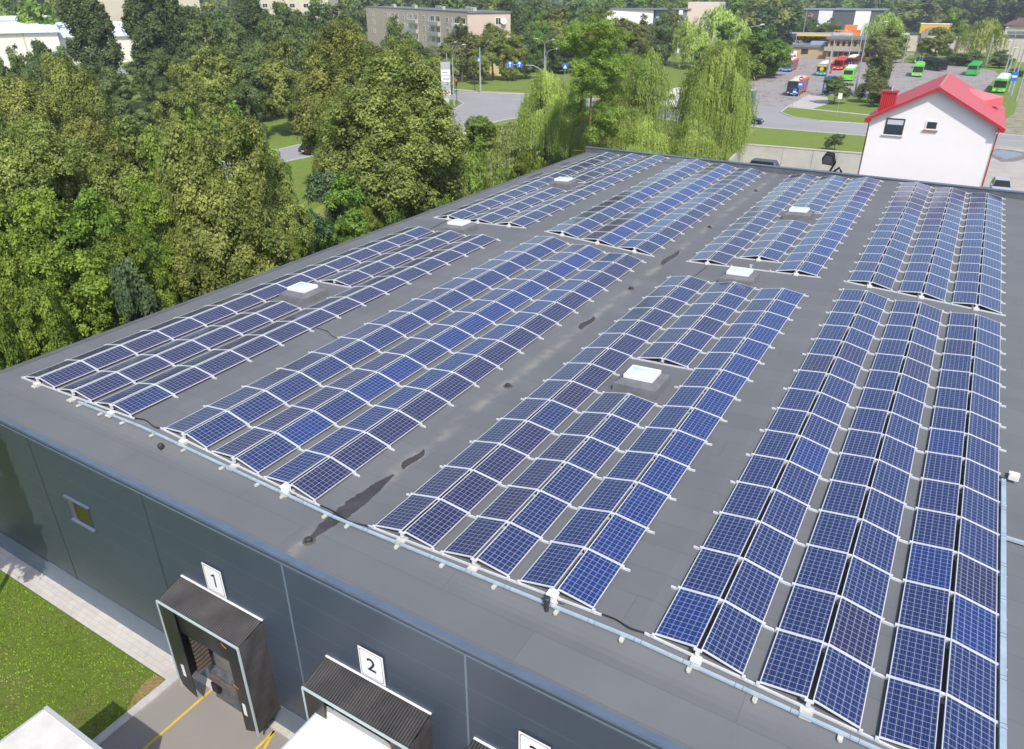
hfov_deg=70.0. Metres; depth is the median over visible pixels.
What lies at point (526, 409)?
solar panel
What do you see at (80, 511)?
window
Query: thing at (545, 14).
broadleaf tree
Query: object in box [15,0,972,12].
distant woods
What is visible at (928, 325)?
solar panel
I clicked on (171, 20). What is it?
poplar tree
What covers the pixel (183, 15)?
poplar tree
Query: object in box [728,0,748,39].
broadleaf tree
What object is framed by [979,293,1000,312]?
solar panel
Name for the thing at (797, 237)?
mounting rail
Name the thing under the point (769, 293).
solar panel
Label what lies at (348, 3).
broadleaf tree
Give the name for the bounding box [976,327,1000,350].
solar panel
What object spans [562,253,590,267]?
solar panel
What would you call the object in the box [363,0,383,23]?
broadleaf tree
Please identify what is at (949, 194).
mounting rail
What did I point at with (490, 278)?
solar panel
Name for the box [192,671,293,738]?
kerb
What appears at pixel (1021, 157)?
damp ground
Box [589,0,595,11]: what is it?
broadleaf tree
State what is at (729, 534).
solar panel
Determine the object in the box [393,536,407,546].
ballast slab
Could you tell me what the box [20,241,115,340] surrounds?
maple tree
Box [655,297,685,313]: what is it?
solar panel
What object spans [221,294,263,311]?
solar panel
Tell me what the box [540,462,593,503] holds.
solar panel
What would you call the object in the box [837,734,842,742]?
support block
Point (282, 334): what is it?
solar panel
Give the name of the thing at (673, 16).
linden tree
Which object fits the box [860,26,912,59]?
linden tree
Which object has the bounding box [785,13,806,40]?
broadleaf tree
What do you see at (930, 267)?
mounting rail
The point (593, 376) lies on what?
solar panel
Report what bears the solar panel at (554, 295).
on the mounting rail at (546, 289)
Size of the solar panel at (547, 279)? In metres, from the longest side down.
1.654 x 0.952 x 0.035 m
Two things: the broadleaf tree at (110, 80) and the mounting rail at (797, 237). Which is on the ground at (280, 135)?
the broadleaf tree at (110, 80)
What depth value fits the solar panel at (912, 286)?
35.74 m
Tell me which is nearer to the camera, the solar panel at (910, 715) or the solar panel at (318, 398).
the solar panel at (910, 715)
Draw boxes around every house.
[834,25,861,35]
[858,71,1004,186]
[1004,15,1023,34]
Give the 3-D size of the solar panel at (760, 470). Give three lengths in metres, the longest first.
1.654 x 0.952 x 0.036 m
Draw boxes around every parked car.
[298,143,316,154]
[750,158,779,165]
[751,114,764,124]
[989,176,1012,189]
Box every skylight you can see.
[279,282,328,305]
[441,219,477,234]
[549,177,577,188]
[612,365,670,399]
[718,266,759,286]
[782,206,813,221]
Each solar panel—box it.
[25,360,79,377]
[39,361,95,386]
[60,371,114,389]
[68,345,118,359]
[74,372,132,399]
[82,345,134,368]
[97,383,153,403]
[103,355,154,371]
[113,385,171,414]
[117,356,171,380]
[121,331,170,352]
[140,366,192,383]
[142,340,189,354]
[156,367,211,393]
[157,340,207,363]
[158,318,204,337]
[165,406,224,432]
[179,350,227,365]
[186,411,246,447]
[191,306,234,323]
[193,326,240,347]
[195,350,246,374]
[209,386,262,409]
[214,335,260,349]
[214,427,274,456]
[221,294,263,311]
[226,313,270,332]
[228,391,284,423]
[231,336,278,357]
[236,433,297,472]
[247,368,297,389]
[248,321,290,334]
[251,284,286,299]
[256,406,310,431]
[257,301,298,319]
[263,322,308,342]
[266,372,318,401]
[266,450,327,483]
[277,274,313,287]
[277,411,333,445]
[281,352,328,371]
[291,457,352,499]
[293,309,336,328]
[293,386,344,409]
[301,355,349,382]
[302,265,336,278]
[307,427,363,455]
[313,337,357,354]
[314,391,366,422]
[322,297,361,314]
[325,256,358,269]
[327,369,375,389]
[331,433,387,470]
[332,340,377,365]
[335,270,370,285]
[342,323,384,339]
[343,405,395,430]
[347,248,378,260]
[347,286,384,302]
[348,372,396,401]
[357,352,402,371]
[358,261,391,275]
[361,326,403,349]
[366,410,419,445]
[369,311,408,324]
[371,276,406,291]
[375,494,436,530]
[376,386,424,409]
[378,356,423,382]
[379,253,411,265]
[386,337,427,354]
[387,313,427,334]
[393,267,427,281]
[393,299,431,312]
[399,245,429,257]
[399,390,447,422]
[404,499,466,546]
[406,341,448,365]
[406,369,450,389]
[412,301,449,321]
[412,324,451,339]
[413,258,446,271]
[413,466,469,497]
[416,288,452,299]
[428,373,473,401]
[431,326,471,349]
[432,353,475,371]
[433,250,463,262]
[434,290,469,308]
[435,311,472,325]
[441,470,498,512]
[444,517,506,557]
[446,441,498,468]
[451,242,480,253]
[454,356,496,382]
[455,279,488,297]
[455,314,492,334]
[457,300,493,312]
[457,338,497,354]
[473,444,526,481]
[474,270,506,286]
[476,301,511,321]
[476,418,524,442]
[476,523,539,575]
[477,289,511,300]
[478,341,518,365]
[479,486,536,520]
[480,324,517,339]
[492,261,523,276]
[496,291,529,309]
[500,327,538,349]
[501,312,536,326]
[503,398,548,419]
[503,421,551,454]
[509,252,538,266]
[510,458,563,488]
[510,491,568,536]
[514,280,546,297]
[520,300,553,313]
[520,542,583,587]
[521,314,556,335]
[525,244,552,258]
[527,380,569,398]
[528,400,574,430]
[532,271,562,286]
[538,289,569,301]
[538,434,586,460]
[540,237,566,250]
[540,302,573,321]
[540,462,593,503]
[547,262,576,277]
[549,363,588,380]
[552,381,594,409]
[553,508,610,547]
[557,291,588,309]
[557,549,620,607]
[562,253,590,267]
[562,412,608,435]
[567,437,616,473]
[569,347,606,362]
[573,281,603,298]
[573,364,613,389]
[577,245,603,258]
[581,478,634,511]
[585,392,627,412]
[587,333,623,347]
[588,271,616,287]
[588,513,645,564]
[591,414,636,447]
[592,348,630,371]
[602,262,629,277]
[604,320,637,332]
[606,451,654,480]
[610,334,645,355]
[612,394,654,423]
[615,254,641,268]
[615,482,667,527]
[619,308,651,319]
[626,320,660,340]
[628,427,673,453]
[634,296,664,307]
[639,342,675,357]
[639,455,687,494]
[642,308,673,326]
[648,406,690,428]
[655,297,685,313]
[655,328,689,341]
[655,588,719,647]
[659,430,704,465]
[664,343,699,366]
[665,386,705,406]
[667,286,696,301]
[669,315,701,327]
[678,408,720,440]
[679,329,712,349]
[680,276,707,290]
[681,368,719,386]
[681,548,738,598]
[682,303,712,315]
[692,316,723,335]
[694,292,723,303]
[694,388,734,417]
[696,352,732,368]
[701,601,762,674]
[703,513,756,556]
[704,304,734,321]
[709,370,746,396]
[710,337,743,351]
[716,293,744,309]
[722,324,754,336]
[722,482,771,519]
[723,353,758,377]
[724,559,779,622]
[726,282,753,297]
[733,311,763,323]
[736,338,768,360]
[739,454,784,487]
[744,299,772,310]
[744,522,794,577]
[747,324,778,344]
[754,288,781,298]
[754,430,796,459]
[758,311,787,330]
[760,630,822,697]
[761,490,807,538]
[767,299,795,317]
[767,408,807,434]
[776,288,803,304]
[776,461,819,504]
[779,388,817,411]
[779,584,836,641]
[789,436,829,474]
[790,370,825,390]
[795,545,847,594]
[798,261,822,274]
[800,353,833,372]
[801,413,838,448]
[809,338,841,355]
[809,510,857,552]
[811,393,846,424]
[813,644,871,728]
[817,325,847,340]
[821,374,854,403]
[821,480,866,517]
[825,312,854,326]
[828,597,881,667]
[829,357,861,383]
[832,300,859,312]
[832,453,874,485]
[837,341,867,366]
[838,289,865,300]
[841,555,889,617]
[842,429,881,457]
[845,327,872,350]
[849,271,873,281]
[850,407,887,432]
[851,314,877,335]
[852,519,897,573]
[857,302,882,321]
[858,388,893,410]
[862,488,903,535]
[863,291,887,309]
[865,370,898,390]
[871,353,903,372]
[871,460,909,502]
[872,272,894,289]
[877,263,898,278]
[877,339,907,355]
[878,435,914,473]
[879,677,940,748]
[883,325,911,340]
[885,412,919,447]
[888,312,914,326]
[889,625,945,691]
[891,392,923,423]
[892,300,918,313]
[897,374,927,402]
[898,581,949,636]
[899,281,923,292]
[902,357,930,383]
[903,271,926,281]
[906,342,934,366]
[906,542,953,590]
[911,327,936,350]
[912,508,956,550]
[915,314,939,335]
[918,302,942,322]
[918,478,959,514]
[923,452,961,483]
[924,283,946,300]
[927,273,948,288]
[927,428,964,456]
[932,407,966,431]
[935,387,967,409]
[938,370,969,389]
[941,353,971,371]
[941,694,995,748]
[944,339,972,355]
[946,640,995,720]
[947,325,973,340]
[949,312,974,326]
[950,593,996,662]
[953,291,976,303]
[954,552,997,612]
[955,281,977,292]
[956,272,978,281]
[958,517,997,570]
[961,486,997,533]
[963,458,998,500]
[966,434,998,471]
[968,411,998,446]
[970,392,999,422]
[971,373,999,402]
[973,357,999,382]
[974,342,999,366]
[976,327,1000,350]
[977,315,1000,335]
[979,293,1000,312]
[980,273,1000,289]
[980,283,1000,300]
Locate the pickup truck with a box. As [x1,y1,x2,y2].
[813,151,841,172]
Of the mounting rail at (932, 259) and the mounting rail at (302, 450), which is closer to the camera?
the mounting rail at (302, 450)
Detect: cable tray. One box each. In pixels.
[78,400,881,748]
[998,478,1023,748]
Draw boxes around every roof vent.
[157,443,163,449]
[543,595,550,611]
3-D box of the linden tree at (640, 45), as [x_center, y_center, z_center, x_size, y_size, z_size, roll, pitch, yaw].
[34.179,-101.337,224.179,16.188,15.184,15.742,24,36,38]
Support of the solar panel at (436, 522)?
on the mounting rail at (541, 538)
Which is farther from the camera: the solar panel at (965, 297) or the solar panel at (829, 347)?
the solar panel at (965, 297)
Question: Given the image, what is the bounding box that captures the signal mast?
[503,61,541,71]
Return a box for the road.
[76,64,1023,173]
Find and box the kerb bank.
[912,56,997,65]
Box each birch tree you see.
[330,2,367,37]
[443,16,479,81]
[634,13,657,58]
[807,26,833,41]
[826,17,841,31]
[855,70,886,102]
[861,42,895,92]
[867,84,893,105]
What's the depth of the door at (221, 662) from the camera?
23.57 m
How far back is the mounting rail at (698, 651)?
15.05 m
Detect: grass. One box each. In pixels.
[127,676,164,710]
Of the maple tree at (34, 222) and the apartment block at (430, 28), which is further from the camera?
the apartment block at (430, 28)
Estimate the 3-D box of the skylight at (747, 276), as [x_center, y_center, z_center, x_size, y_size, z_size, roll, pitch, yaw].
[11.503,-4.994,36.978,1.700,0.650,1.600,13,30,29]
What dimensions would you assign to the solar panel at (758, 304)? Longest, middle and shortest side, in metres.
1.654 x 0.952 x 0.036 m
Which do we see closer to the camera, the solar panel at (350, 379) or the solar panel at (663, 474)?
the solar panel at (663, 474)
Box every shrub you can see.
[386,207,406,225]
[438,194,456,206]
[482,177,496,189]
[488,165,515,187]
[508,144,545,178]
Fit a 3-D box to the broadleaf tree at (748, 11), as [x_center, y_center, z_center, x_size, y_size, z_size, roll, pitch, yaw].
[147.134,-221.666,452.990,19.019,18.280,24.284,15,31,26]
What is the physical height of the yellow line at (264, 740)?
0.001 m
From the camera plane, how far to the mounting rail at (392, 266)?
38.49 m
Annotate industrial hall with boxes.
[0,15,135,67]
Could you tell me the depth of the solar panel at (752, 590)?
17.41 m
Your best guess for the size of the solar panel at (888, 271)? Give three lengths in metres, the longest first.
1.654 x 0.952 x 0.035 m
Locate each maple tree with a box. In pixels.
[0,185,83,301]
[0,223,43,319]
[0,253,79,367]
[0,306,32,369]
[7,284,73,358]
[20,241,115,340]
[47,187,165,302]
[70,241,157,336]
[106,225,176,312]
[119,172,184,302]
[140,123,165,238]
[170,107,233,233]
[215,100,291,206]
[241,137,298,211]
[277,230,302,263]
[319,173,375,246]
[320,214,353,250]
[349,204,383,237]
[398,35,431,70]
[463,115,497,149]
[525,13,552,71]
[692,20,756,63]
[738,34,773,76]
[741,24,792,77]
[768,38,792,75]
[805,20,823,40]
[928,8,971,37]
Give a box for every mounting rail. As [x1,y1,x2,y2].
[21,376,134,418]
[65,359,177,397]
[105,344,216,378]
[142,330,251,361]
[160,427,319,506]
[173,317,284,345]
[203,405,359,476]
[204,305,313,331]
[235,294,340,318]
[241,385,394,450]
[276,368,425,427]
[286,274,389,294]
[308,351,453,406]
[309,265,411,284]
[329,256,431,274]
[337,336,479,387]
[364,323,502,369]
[368,524,601,615]
[371,240,467,256]
[389,310,523,353]
[406,492,630,571]
[412,298,543,339]
[433,215,525,228]
[433,287,561,325]
[439,465,654,533]
[453,277,578,313]
[469,440,675,500]
[471,268,593,301]
[488,259,607,290]
[496,417,694,471]
[505,251,621,281]
[520,243,633,271]
[521,397,711,445]
[534,235,645,262]
[543,379,727,421]
[544,230,654,256]
[563,362,740,400]
[570,217,674,241]
[581,211,684,234]
[581,347,752,381]
[598,332,764,364]
[614,320,774,348]
[628,307,784,333]
[642,296,792,320]
[644,632,897,748]
[655,286,800,308]
[666,276,808,296]
[671,585,998,726]
[686,259,820,277]
[693,545,998,668]
[696,251,826,268]
[705,243,832,259]
[713,511,999,618]
[714,236,837,251]
[722,229,842,243]
[730,223,847,236]
[730,480,1006,577]
[737,217,852,229]
[746,453,999,538]
[750,206,860,216]
[756,200,864,210]
[759,429,1006,506]
[772,407,1004,477]
[783,387,1005,451]
[793,369,1005,428]
[802,353,1005,407]
[811,338,1005,387]
[819,324,1005,370]
[826,311,1005,354]
[833,299,1005,339]
[839,288,1005,325]
[843,280,1005,315]
[849,270,1005,303]
[854,261,1005,292]
[859,253,1005,282]
[863,245,1005,273]
[868,238,1005,264]
[871,231,1005,255]
[875,224,1005,248]
[879,218,1005,240]
[882,212,1005,233]
[885,206,1004,227]
[888,201,1004,220]
[891,196,1004,215]
[894,191,1005,209]
[896,186,1004,204]
[899,182,1003,198]
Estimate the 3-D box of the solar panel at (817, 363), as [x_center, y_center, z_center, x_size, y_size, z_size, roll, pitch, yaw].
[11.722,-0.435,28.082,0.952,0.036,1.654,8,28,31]
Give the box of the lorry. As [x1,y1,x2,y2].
[666,87,756,108]
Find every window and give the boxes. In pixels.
[63,494,95,531]
[495,17,500,24]
[801,49,807,53]
[882,118,905,136]
[923,121,938,131]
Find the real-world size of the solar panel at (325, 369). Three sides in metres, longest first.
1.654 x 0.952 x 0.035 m
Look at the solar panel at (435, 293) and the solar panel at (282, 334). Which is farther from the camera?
the solar panel at (435, 293)
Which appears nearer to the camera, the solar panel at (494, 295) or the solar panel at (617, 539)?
the solar panel at (617, 539)
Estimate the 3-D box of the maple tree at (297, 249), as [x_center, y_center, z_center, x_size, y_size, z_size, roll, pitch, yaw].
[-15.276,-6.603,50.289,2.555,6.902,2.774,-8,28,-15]
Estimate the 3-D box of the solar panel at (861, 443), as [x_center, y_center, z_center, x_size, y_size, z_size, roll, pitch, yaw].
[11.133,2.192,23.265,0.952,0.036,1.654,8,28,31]
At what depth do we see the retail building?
366.02 m
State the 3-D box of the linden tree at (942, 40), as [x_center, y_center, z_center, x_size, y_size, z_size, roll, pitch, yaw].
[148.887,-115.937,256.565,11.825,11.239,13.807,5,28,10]
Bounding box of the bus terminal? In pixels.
[791,35,876,59]
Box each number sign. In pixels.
[201,562,226,598]
[357,645,385,686]
[518,731,550,748]
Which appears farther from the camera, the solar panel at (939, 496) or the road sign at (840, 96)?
the road sign at (840, 96)
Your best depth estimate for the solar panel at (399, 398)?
26.13 m
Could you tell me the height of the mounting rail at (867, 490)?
0.552 m
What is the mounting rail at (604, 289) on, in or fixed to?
on the warehouse
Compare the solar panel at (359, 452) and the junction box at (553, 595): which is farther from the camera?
the solar panel at (359, 452)
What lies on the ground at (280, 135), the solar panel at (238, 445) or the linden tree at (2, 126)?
the linden tree at (2, 126)
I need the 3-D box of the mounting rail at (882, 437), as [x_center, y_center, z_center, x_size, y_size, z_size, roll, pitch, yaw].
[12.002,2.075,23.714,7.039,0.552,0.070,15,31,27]
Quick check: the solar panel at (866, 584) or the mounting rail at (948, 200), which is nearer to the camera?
the solar panel at (866, 584)
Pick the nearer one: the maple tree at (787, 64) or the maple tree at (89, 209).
the maple tree at (89, 209)
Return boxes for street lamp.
[452,44,464,105]
[535,38,554,68]
[828,34,847,75]
[853,21,887,95]
[1004,27,1015,72]
[1007,40,1020,91]
[1014,47,1023,101]
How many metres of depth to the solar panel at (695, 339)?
30.33 m
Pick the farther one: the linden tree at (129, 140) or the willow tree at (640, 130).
the willow tree at (640, 130)
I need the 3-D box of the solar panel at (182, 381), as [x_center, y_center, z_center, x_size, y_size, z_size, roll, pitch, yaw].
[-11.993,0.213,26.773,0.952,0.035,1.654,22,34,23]
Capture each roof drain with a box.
[302,536,315,545]
[503,383,512,388]
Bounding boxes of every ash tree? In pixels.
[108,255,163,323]
[298,206,336,255]
[301,169,350,247]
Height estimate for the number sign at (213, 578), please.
1.020 m
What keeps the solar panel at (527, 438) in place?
on the mounting rail at (618, 450)
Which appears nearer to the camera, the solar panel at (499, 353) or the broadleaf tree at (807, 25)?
the solar panel at (499, 353)
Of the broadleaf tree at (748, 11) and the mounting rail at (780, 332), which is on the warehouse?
the mounting rail at (780, 332)
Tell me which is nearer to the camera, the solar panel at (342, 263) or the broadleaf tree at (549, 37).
the solar panel at (342, 263)
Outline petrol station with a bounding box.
[790,32,853,40]
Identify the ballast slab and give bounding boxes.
[31,382,42,388]
[66,397,75,402]
[105,410,114,417]
[176,438,187,446]
[226,463,239,470]
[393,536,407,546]
[466,563,479,571]
[688,653,701,669]
[798,703,814,721]
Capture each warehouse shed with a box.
[919,23,951,32]
[1003,31,1023,61]
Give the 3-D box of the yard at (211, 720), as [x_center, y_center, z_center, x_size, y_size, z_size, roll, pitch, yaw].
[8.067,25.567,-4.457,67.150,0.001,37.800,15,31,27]
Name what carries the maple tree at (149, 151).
on the ground at (280, 135)
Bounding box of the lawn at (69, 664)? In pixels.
[0,570,165,739]
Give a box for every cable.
[134,417,159,428]
[320,505,370,527]
[597,611,644,633]
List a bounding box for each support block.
[618,636,624,642]
[686,666,691,672]
[752,696,757,703]
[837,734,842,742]
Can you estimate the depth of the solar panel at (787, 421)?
24.23 m
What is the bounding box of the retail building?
[804,8,889,35]
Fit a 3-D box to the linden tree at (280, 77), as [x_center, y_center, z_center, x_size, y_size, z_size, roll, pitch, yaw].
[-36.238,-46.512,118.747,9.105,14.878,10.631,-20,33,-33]
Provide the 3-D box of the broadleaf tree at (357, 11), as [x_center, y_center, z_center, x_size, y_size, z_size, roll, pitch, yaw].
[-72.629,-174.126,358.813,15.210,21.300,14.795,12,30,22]
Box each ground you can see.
[0,25,1023,678]
[990,149,1023,161]
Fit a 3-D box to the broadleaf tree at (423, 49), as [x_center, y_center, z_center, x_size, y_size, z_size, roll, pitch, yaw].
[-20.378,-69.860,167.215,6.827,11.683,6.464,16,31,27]
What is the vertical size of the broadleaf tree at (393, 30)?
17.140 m
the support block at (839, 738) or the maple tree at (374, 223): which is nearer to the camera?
the support block at (839, 738)
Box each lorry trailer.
[0,706,101,748]
[281,704,390,748]
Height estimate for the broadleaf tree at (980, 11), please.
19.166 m
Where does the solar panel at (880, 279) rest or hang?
on the mounting rail at (925, 285)
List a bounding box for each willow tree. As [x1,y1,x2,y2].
[513,68,568,160]
[541,85,589,164]
[562,98,633,157]
[605,105,652,151]
[606,50,665,123]
[616,114,671,154]
[617,46,679,130]
[667,110,724,159]
[669,17,698,66]
[669,35,758,156]
[678,26,715,68]
[682,68,721,148]
[688,4,754,58]
[708,68,751,161]
[858,10,908,49]
[953,16,1010,58]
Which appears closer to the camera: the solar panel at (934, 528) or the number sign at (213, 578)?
the solar panel at (934, 528)
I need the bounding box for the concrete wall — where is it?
[729,143,862,173]
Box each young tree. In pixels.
[822,75,853,103]
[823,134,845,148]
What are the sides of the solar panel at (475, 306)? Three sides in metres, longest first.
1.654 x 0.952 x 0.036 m
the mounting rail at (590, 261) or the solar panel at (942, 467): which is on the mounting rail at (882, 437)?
the solar panel at (942, 467)
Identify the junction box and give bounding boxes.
[280,483,299,494]
[546,588,562,603]
[1004,471,1019,481]
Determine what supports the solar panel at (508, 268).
on the mounting rail at (604, 289)
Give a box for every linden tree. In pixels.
[0,72,71,171]
[0,107,57,234]
[0,109,129,246]
[27,48,120,137]
[61,101,142,184]
[96,115,162,228]
[150,61,213,151]
[151,150,227,303]
[155,101,297,301]
[184,45,248,135]
[235,146,318,258]
[253,38,311,134]
[286,14,399,155]
[309,82,359,174]
[310,49,475,226]
[381,36,431,137]
[407,118,467,205]
[428,43,459,89]
[467,48,490,83]
[471,21,515,80]
[495,33,527,79]
[540,6,585,54]
[582,5,630,52]
[614,17,649,57]
[656,6,683,63]
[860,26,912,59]
[914,26,957,56]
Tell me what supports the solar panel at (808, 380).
on the mounting rail at (895, 392)
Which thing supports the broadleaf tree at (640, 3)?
on the ground at (280, 135)
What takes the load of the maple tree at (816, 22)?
on the ground at (280, 135)
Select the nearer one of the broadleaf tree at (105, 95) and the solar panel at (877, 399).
the solar panel at (877, 399)
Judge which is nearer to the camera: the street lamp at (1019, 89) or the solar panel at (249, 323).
the solar panel at (249, 323)
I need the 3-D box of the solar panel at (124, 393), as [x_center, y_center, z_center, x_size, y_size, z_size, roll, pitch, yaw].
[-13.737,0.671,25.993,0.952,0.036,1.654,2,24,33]
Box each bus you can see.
[781,57,798,70]
[785,75,808,94]
[815,60,833,74]
[833,56,847,69]
[842,63,857,79]
[846,54,860,66]
[911,55,925,75]
[916,57,948,69]
[966,58,983,74]
[992,66,1011,91]
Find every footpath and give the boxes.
[0,547,175,678]
[476,91,528,93]
[789,106,868,114]
[791,95,828,108]
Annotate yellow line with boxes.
[142,689,211,748]
[255,730,274,748]
[263,732,274,748]
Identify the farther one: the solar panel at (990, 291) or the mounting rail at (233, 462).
the solar panel at (990, 291)
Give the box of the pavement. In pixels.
[997,83,1023,134]
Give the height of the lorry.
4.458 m
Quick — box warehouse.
[0,146,1023,748]
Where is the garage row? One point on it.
(916, 38)
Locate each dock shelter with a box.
[156,575,280,736]
[301,655,432,748]
[469,737,495,748]
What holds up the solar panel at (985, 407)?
on the mounting rail at (899, 375)
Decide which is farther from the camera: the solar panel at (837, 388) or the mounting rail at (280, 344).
the mounting rail at (280, 344)
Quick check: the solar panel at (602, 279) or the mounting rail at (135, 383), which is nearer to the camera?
the mounting rail at (135, 383)
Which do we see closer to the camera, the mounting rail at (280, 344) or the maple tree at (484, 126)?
the mounting rail at (280, 344)
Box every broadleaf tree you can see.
[0,0,19,15]
[0,57,20,124]
[4,43,41,86]
[15,0,55,24]
[17,0,45,14]
[24,38,52,81]
[44,0,62,21]
[50,0,59,18]
[50,44,68,62]
[94,65,131,114]
[94,79,112,120]
[109,85,156,130]
[121,59,169,99]
[139,64,173,121]
[144,47,177,82]
[172,36,200,80]
[173,4,220,56]
[200,0,222,48]
[207,10,246,46]
[213,0,234,21]
[213,23,259,110]
[227,78,268,136]
[235,43,286,120]
[252,20,278,87]
[256,0,309,67]
[277,13,320,87]
[294,32,340,93]
[302,0,345,32]
[338,0,352,14]
[345,0,358,15]
[348,0,370,41]
[348,30,370,85]
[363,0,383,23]
[366,41,378,50]
[379,14,415,52]
[382,0,400,5]
[397,0,420,6]
[415,0,430,7]
[416,41,430,86]
[429,0,444,7]
[442,0,462,8]
[455,0,474,8]
[468,0,486,9]
[477,0,497,10]
[485,0,518,9]
[512,30,539,78]
[514,0,524,5]
[519,0,549,32]
[520,0,540,35]
[529,3,556,36]
[535,0,555,16]
[536,30,567,72]
[540,1,561,10]
[548,40,588,73]
[551,13,648,150]
[562,0,592,34]
[575,8,602,43]
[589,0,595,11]
[595,0,615,18]
[608,42,634,54]
[610,0,625,7]
[622,0,633,7]
[631,0,648,7]
[647,0,671,7]
[648,11,673,61]
[673,0,692,7]
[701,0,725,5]
[723,0,731,10]
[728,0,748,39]
[737,0,764,41]
[741,0,768,36]
[744,1,758,13]
[750,4,790,38]
[764,0,790,39]
[777,0,805,32]
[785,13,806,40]
[794,28,811,41]
[798,20,814,41]
[804,3,815,7]
[813,2,831,7]
[831,3,856,7]
[839,0,860,7]
[874,1,898,19]
[892,0,902,10]
[892,5,908,29]
[894,1,927,31]
[905,0,937,22]
[925,3,945,22]
[938,0,968,24]
[947,53,966,64]
[959,50,985,63]
[961,0,979,20]
[977,0,1009,26]
[988,50,1016,67]
[995,0,1011,13]
[1007,68,1023,74]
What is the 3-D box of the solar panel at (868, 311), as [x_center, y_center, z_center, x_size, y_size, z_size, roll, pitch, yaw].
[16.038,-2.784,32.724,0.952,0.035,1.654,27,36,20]
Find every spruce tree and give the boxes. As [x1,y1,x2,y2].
[765,16,784,42]
[780,20,793,44]
[913,3,933,30]
[915,0,929,31]
[943,0,955,25]
[955,0,971,25]
[968,1,980,23]
[970,1,987,28]
[974,0,992,27]
[981,3,994,17]
[983,0,996,20]
[994,0,1009,29]
[1000,2,1016,31]
[1003,0,1023,32]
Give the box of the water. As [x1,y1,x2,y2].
[993,150,1023,158]
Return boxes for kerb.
[92,671,178,745]
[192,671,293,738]
[222,98,463,161]
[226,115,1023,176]
[455,91,664,101]
[780,94,1023,135]
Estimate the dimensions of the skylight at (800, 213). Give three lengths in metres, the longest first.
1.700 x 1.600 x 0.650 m
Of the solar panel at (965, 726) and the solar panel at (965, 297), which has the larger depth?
the solar panel at (965, 297)
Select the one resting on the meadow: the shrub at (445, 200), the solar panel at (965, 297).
the shrub at (445, 200)
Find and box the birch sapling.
[464,133,487,194]
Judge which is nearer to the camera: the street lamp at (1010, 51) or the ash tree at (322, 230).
the ash tree at (322, 230)
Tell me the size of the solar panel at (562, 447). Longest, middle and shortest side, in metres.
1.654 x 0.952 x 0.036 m
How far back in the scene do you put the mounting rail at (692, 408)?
25.68 m
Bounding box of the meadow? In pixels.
[314,120,755,222]
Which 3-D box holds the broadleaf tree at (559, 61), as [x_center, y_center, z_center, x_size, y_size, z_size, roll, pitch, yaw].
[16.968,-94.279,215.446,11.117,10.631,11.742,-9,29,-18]
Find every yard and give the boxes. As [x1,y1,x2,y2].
[100,677,288,748]
[981,147,1023,190]
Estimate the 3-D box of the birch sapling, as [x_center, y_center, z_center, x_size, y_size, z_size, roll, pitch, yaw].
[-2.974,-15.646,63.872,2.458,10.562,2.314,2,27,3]
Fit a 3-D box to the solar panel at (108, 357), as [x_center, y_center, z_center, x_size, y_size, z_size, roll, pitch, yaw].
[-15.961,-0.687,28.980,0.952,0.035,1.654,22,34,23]
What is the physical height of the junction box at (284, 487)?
0.268 m
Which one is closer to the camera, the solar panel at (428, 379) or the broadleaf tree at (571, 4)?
the solar panel at (428, 379)
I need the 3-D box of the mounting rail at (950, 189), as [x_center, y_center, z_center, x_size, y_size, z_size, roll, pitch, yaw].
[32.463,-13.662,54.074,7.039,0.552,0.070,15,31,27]
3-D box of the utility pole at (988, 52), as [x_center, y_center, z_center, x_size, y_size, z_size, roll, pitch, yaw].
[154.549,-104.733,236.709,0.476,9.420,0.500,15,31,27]
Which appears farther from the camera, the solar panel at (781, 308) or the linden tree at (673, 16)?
the linden tree at (673, 16)
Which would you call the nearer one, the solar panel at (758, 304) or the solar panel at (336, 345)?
the solar panel at (336, 345)
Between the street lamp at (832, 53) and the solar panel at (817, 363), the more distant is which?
the street lamp at (832, 53)
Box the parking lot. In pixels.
[748,51,998,106]
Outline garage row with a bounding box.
[907,31,1006,52]
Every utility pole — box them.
[479,47,480,92]
[822,51,831,95]
[902,34,908,62]
[984,35,993,66]
[1008,43,1016,71]
[1010,50,1023,95]
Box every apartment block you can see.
[98,0,200,20]
[259,0,338,18]
[365,4,510,75]
[607,2,725,52]
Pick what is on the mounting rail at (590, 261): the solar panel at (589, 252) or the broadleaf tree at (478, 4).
the solar panel at (589, 252)
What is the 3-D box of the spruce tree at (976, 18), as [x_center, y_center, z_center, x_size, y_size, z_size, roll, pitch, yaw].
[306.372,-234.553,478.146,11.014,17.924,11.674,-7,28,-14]
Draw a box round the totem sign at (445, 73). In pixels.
[440,62,450,102]
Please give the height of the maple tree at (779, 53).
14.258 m
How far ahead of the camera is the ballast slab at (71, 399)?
26.18 m
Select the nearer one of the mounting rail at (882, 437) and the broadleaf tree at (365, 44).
the mounting rail at (882, 437)
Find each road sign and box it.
[798,76,803,97]
[836,93,842,116]
[1007,72,1018,100]
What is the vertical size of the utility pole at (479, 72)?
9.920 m
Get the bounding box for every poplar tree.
[54,0,103,74]
[79,0,125,103]
[119,0,170,86]
[148,0,186,83]
[167,0,190,43]
[229,0,250,62]
[240,0,269,61]
[497,0,520,43]
[512,3,525,66]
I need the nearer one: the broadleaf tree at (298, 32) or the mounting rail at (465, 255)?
the mounting rail at (465, 255)
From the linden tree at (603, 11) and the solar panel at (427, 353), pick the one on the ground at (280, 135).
the linden tree at (603, 11)
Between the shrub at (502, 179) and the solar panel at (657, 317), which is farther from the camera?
the shrub at (502, 179)

